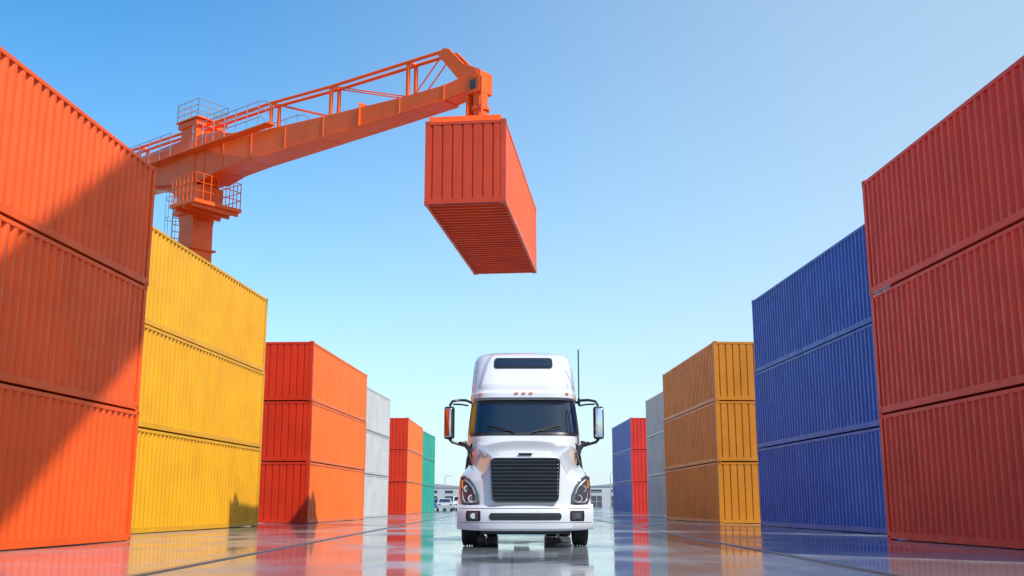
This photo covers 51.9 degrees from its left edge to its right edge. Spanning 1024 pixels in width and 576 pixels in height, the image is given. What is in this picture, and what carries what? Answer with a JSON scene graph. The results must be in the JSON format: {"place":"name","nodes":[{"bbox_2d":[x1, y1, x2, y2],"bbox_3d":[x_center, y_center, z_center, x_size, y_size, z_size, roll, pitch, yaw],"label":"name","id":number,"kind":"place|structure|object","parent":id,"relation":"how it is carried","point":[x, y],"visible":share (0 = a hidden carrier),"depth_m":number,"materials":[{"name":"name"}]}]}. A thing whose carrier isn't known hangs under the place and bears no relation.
{"place":"outdoors","nodes":[
{"label":"outdoors","id":0,"kind":"place"},
{"bbox_2d":[434,484,458,501],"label":"warehouse","id":1,"kind":"structure","parent":0,"point":[451,491],"depth_m":400.11,"materials":[{"name":"white metal"}]},
{"bbox_2d":[434,490,452,501],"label":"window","id":2,"kind":"structure","parent":1,"relation":"in","point":[435,491],"depth_m":399.98,"materials":[{"name":"glass"}]},
{"bbox_2d":[0,507,1023,575],"bbox_3d":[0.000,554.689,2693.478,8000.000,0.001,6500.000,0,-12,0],"label":"ground","id":3,"kind":"structure","parent":0,"point":[435,547],"depth_m":17.46,"materials":[{"name":"concrete"}]},
{"bbox_2d":[0,383,139,549],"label":"shipping container","id":4,"kind":"object","parent":3,"relation":"on","point":[67,470],"visible":1,"depth_m":20.59,"materials":[{"name":"metal"}]},
{"bbox_2d":[0,214,147,410],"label":"shipping container","id":5,"kind":"object","parent":4,"relation":"on","point":[72,323],"visible":0.87,"depth_m":20.82,"materials":[{"name":"orange metal"}]},
{"bbox_2d":[0,46,156,286],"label":"shipping container","id":6,"kind":"object","parent":5,"relation":"on","point":[73,177],"visible":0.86,"depth_m":21.02,"materials":[{"name":"metal"}]},
{"bbox_2d":[131,428,261,533],"bbox_3d":[-11.193,6.311,33.917,2.452,2.900,12.204,-1,-12,4],"label":"shipping container","id":7,"kind":"object","parent":3,"relation":"on","point":[181,482],"visible":0.64,"depth_m":33.08,"materials":[{"name":"yellow metal"}]},
{"bbox_2d":[138,324,264,447],"bbox_3d":[-11.196,3.473,34.529,2.452,2.900,12.204,-1,-12,4],"label":"shipping container","id":8,"kind":"object","parent":7,"relation":"on","point":[189,389],"visible":0.52,"depth_m":33.66,"materials":[{"name":"yellow metal"}]},
{"bbox_2d":[145,226,267,371],"bbox_3d":[-11.225,0.633,35.131,2.452,2.900,12.204,-1,-12,4],"label":"shipping container","id":9,"kind":"object","parent":8,"relation":"on","point":[192,297],"visible":0.48,"depth_m":34.34,"materials":[{"name":"yellow metal"}]},
{"bbox_2d":[125,515,454,575],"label":"crane rail track","id":10,"kind":"structure","parent":3,"relation":"on","point":[152,572],"depth_m":16.52,"materials":[{"name":"metal"}]},
{"bbox_2d":[258,461,364,523],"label":"shipping container","id":11,"kind":"object","parent":3,"relation":"on","point":[306,492],"visible":0.97,"depth_m":45.10,"materials":[{"name":"orange metal"}]},
{"bbox_2d":[254,401,366,469],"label":"shipping container","id":12,"kind":"object","parent":11,"relation":"on","point":[302,431],"visible":0.8,"depth_m":45.66,"materials":[{"name":"orange metal"}]},
{"bbox_2d":[264,341,366,421],"bbox_3d":[-9.546,4.830,51.819,2.452,2.600,12.204,-1,-12,3],"label":"shipping container","id":13,"kind":"object","parent":12,"relation":"on","point":[313,371],"visible":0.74,"depth_m":46.15,"materials":[{"name":"orange metal"}]},
{"bbox_2d":[130,48,501,262],"bbox_3d":[-9.316,0.424,42.389,28.297,17.846,8.868,-9,-15,38],"label":"jib crane","id":14,"kind":"object","parent":3,"relation":"on","point":[201,162],"visible":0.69,"depth_m":42.23,"materials":[{"name":"paint"}]},
{"bbox_2d":[424,118,536,274],"bbox_3d":[-0.830,-2.792,36.073,2.452,2.600,9.814,-1,-12,6],"label":"shipping container","id":15,"kind":"object","parent":14,"relation":"hanging from","point":[479,204],"visible":1,"depth_m":31.65,"materials":[{"name":"metal"}]},
{"bbox_2d":[363,474,388,517],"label":"shipping container","id":16,"kind":"object","parent":3,"relation":"on","point":[375,496],"visible":0.29,"depth_m":66.06,"materials":[{"name":"white metal"}]},
{"bbox_2d":[365,430,389,476],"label":"shipping container","id":17,"kind":"object","parent":16,"relation":"on","point":[377,456],"visible":0.26,"depth_m":66.65,"materials":[{"name":"white metal"}]},
{"bbox_2d":[366,387,390,437],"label":"shipping container","id":18,"kind":"object","parent":17,"relation":"on","point":[378,413],"visible":0.29,"depth_m":67.09,"materials":[{"name":"white metal"}]},
{"bbox_2d":[388,482,421,513],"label":"shipping container","id":19,"kind":"object","parent":3,"relation":"on","point":[404,497],"visible":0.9,"depth_m":85.57,"materials":[{"name":"metal"}]},
{"bbox_2d":[388,449,422,483],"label":"shipping container","id":20,"kind":"object","parent":19,"relation":"on","point":[405,465],"visible":0.68,"depth_m":86.06,"materials":[{"name":"metal"}]},
{"bbox_2d":[389,417,422,455],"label":"shipping container","id":21,"kind":"object","parent":20,"relation":"on","point":[406,433],"visible":0.64,"depth_m":86.63,"materials":[{"name":"metal"}]},
{"bbox_2d":[421,486,433,512],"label":"shipping container","id":22,"kind":"object","parent":3,"relation":"on","point":[427,498],"visible":0.27,"depth_m":104.78,"materials":[{"name":"teal metal"}]},
{"bbox_2d":[422,458,434,486],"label":"shipping container","id":23,"kind":"object","parent":22,"relation":"on","point":[428,472],"visible":0.38,"depth_m":105.57,"materials":[{"name":"teal metal"}]},
{"bbox_2d":[422,431,434,460],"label":"shipping container","id":24,"kind":"object","parent":23,"relation":"on","point":[428,446],"visible":0.33,"depth_m":105.82,"materials":[{"name":"teal metal"}]},
{"bbox_2d":[434,499,445,510],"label":"parked car","id":25,"kind":"object","parent":3,"relation":"on","point":[435,503],"visible":0.19,"depth_m":135.72,"materials":[{"name":"paint"}]},
{"bbox_2d":[437,498,452,510],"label":"parked car","id":26,"kind":"object","parent":3,"relation":"on","point":[444,502],"visible":0.93,"depth_m":121.57,"materials":[{"name":"paint"}]},
{"bbox_2d":[453,496,457,509],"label":"parked van","id":27,"kind":"object","parent":3,"relation":"on","point":[455,499],"visible":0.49,"depth_m":145.34,"materials":[{"name":"paint"}]},
{"bbox_2d":[444,350,603,545],"bbox_3d":[0.250,3.743,24.633,3.342,4.190,9.636,0,-12,0],"label":"semi truck","id":28,"kind":"object","parent":3,"relation":"on","point":[524,473],"visible":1,"depth_m":21.02,"materials":[{"name":"white paint"}]},
{"bbox_2d":[591,491,612,511],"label":"chain link fence","id":29,"kind":"object","parent":3,"relation":"on","point":[596,501],"visible":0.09,"depth_m":115.62,"materials":[{"name":"metal"}]},
{"bbox_2d":[610,472,611,508],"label":"street lamp","id":30,"kind":"object","parent":3,"relation":"on","point":[610,491],"visible":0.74,"depth_m":186.49,"materials":[{"name":"metal"}]},
{"bbox_2d":[613,482,647,513],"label":"shipping container","id":31,"kind":"object","parent":3,"relation":"on","point":[630,498],"visible":0.77,"depth_m":86.47,"materials":[{"name":"blue metal"}]},
{"bbox_2d":[612,449,646,483],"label":"shipping container","id":32,"kind":"object","parent":31,"relation":"on","point":[630,466],"visible":0.66,"depth_m":86.54,"materials":[{"name":"metal"}]},
{"bbox_2d":[612,417,646,455],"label":"shipping container","id":33,"kind":"object","parent":32,"relation":"on","point":[629,434],"visible":0.59,"depth_m":87.22,"materials":[{"name":"blue metal"}]},
{"bbox_2d":[647,475,666,516],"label":"shipping container","id":34,"kind":"object","parent":3,"relation":"on","point":[656,487],"visible":0.32,"depth_m":67.91,"materials":[{"name":"grey metal"}]},
{"bbox_2d":[646,433,664,476],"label":"shipping container","id":35,"kind":"object","parent":34,"relation":"on","point":[655,458],"visible":0.31,"depth_m":68.53,"materials":[{"name":"grey metal"}]},
{"bbox_2d":[645,392,663,438],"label":"shipping container","id":36,"kind":"object","parent":35,"relation":"on","point":[654,416],"visible":0.2,"depth_m":69.17,"materials":[{"name":"grey metal"}]},
{"bbox_2d":[665,461,760,523],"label":"shipping container","id":37,"kind":"object","parent":3,"relation":"on","point":[720,492],"visible":0.87,"depth_m":45.50,"materials":[{"name":"orange metal"}]},
{"bbox_2d":[663,400,757,469],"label":"shipping container","id":38,"kind":"object","parent":37,"relation":"on","point":[715,431],"visible":0.77,"depth_m":46.06,"materials":[{"name":"orange metal"}]},
{"bbox_2d":[662,341,754,421],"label":"shipping container","id":39,"kind":"object","parent":38,"relation":"on","point":[713,371],"visible":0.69,"depth_m":46.58,"materials":[{"name":"orange metal"}]},
{"bbox_2d":[593,519,907,575],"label":"crane rail track","id":40,"kind":"structure","parent":3,"relation":"on","point":[885,573],"depth_m":16.39,"materials":[{"name":"metal"}]},
{"bbox_2d":[757,427,886,533],"bbox_3d":[10.993,6.402,34.358,2.452,2.900,12.204,1,-12,-3],"label":"shipping container","id":41,"kind":"object","parent":3,"relation":"on","point":[835,482],"visible":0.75,"depth_m":33.00,"materials":[{"name":"blue metal"}]},
{"bbox_2d":[754,323,879,448],"bbox_3d":[10.995,3.560,34.952,2.452,2.900,12.204,1,-12,-3],"label":"shipping container","id":42,"kind":"object","parent":41,"relation":"on","point":[827,389],"visible":0.62,"depth_m":33.63,"materials":[{"name":"blue metal"}]},
{"bbox_2d":[751,224,872,372],"bbox_3d":[11.026,0.713,35.522,2.452,2.900,12.204,1,-12,-3],"label":"shipping container","id":43,"kind":"object","parent":42,"relation":"on","point":[821,299],"visible":0.51,"depth_m":34.29,"materials":[{"name":"blue metal"}]},
{"bbox_2d":[879,386,1023,548],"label":"shipping container","id":44,"kind":"object","parent":3,"relation":"on","point":[953,472],"visible":1,"depth_m":21.25,"materials":[{"name":"red metal"}]},
{"bbox_2d":[870,220,1023,414],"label":"shipping container","id":45,"kind":"object","parent":44,"relation":"on","point":[951,328],"visible":0.81,"depth_m":21.43,"materials":[{"name":"red metal"}]},
{"bbox_2d":[861,55,1023,295],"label":"shipping container","id":46,"kind":"object","parent":45,"relation":"on","point":[950,184],"visible":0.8,"depth_m":21.62,"materials":[{"name":"red metal"}]},
{"bbox_2d":[0,0,1023,485],"label":"sky","id":47,"kind":"structure","parent":0,"point":[681,160],"materials":[{"name":"blue"}]},
{"bbox_2d":[590,484,612,506],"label":"warehouse","id":48,"kind":"structure","parent":0,"point":[604,489],"depth_m":311.57,"materials":[{"name":"white metal"}]},
{"bbox_2d":[591,489,612,506],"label":"window","id":49,"kind":"structure","parent":48,"relation":"in","point":[593,498],"depth_m":311.28,"materials":[{"name":"glass"}]}
]}

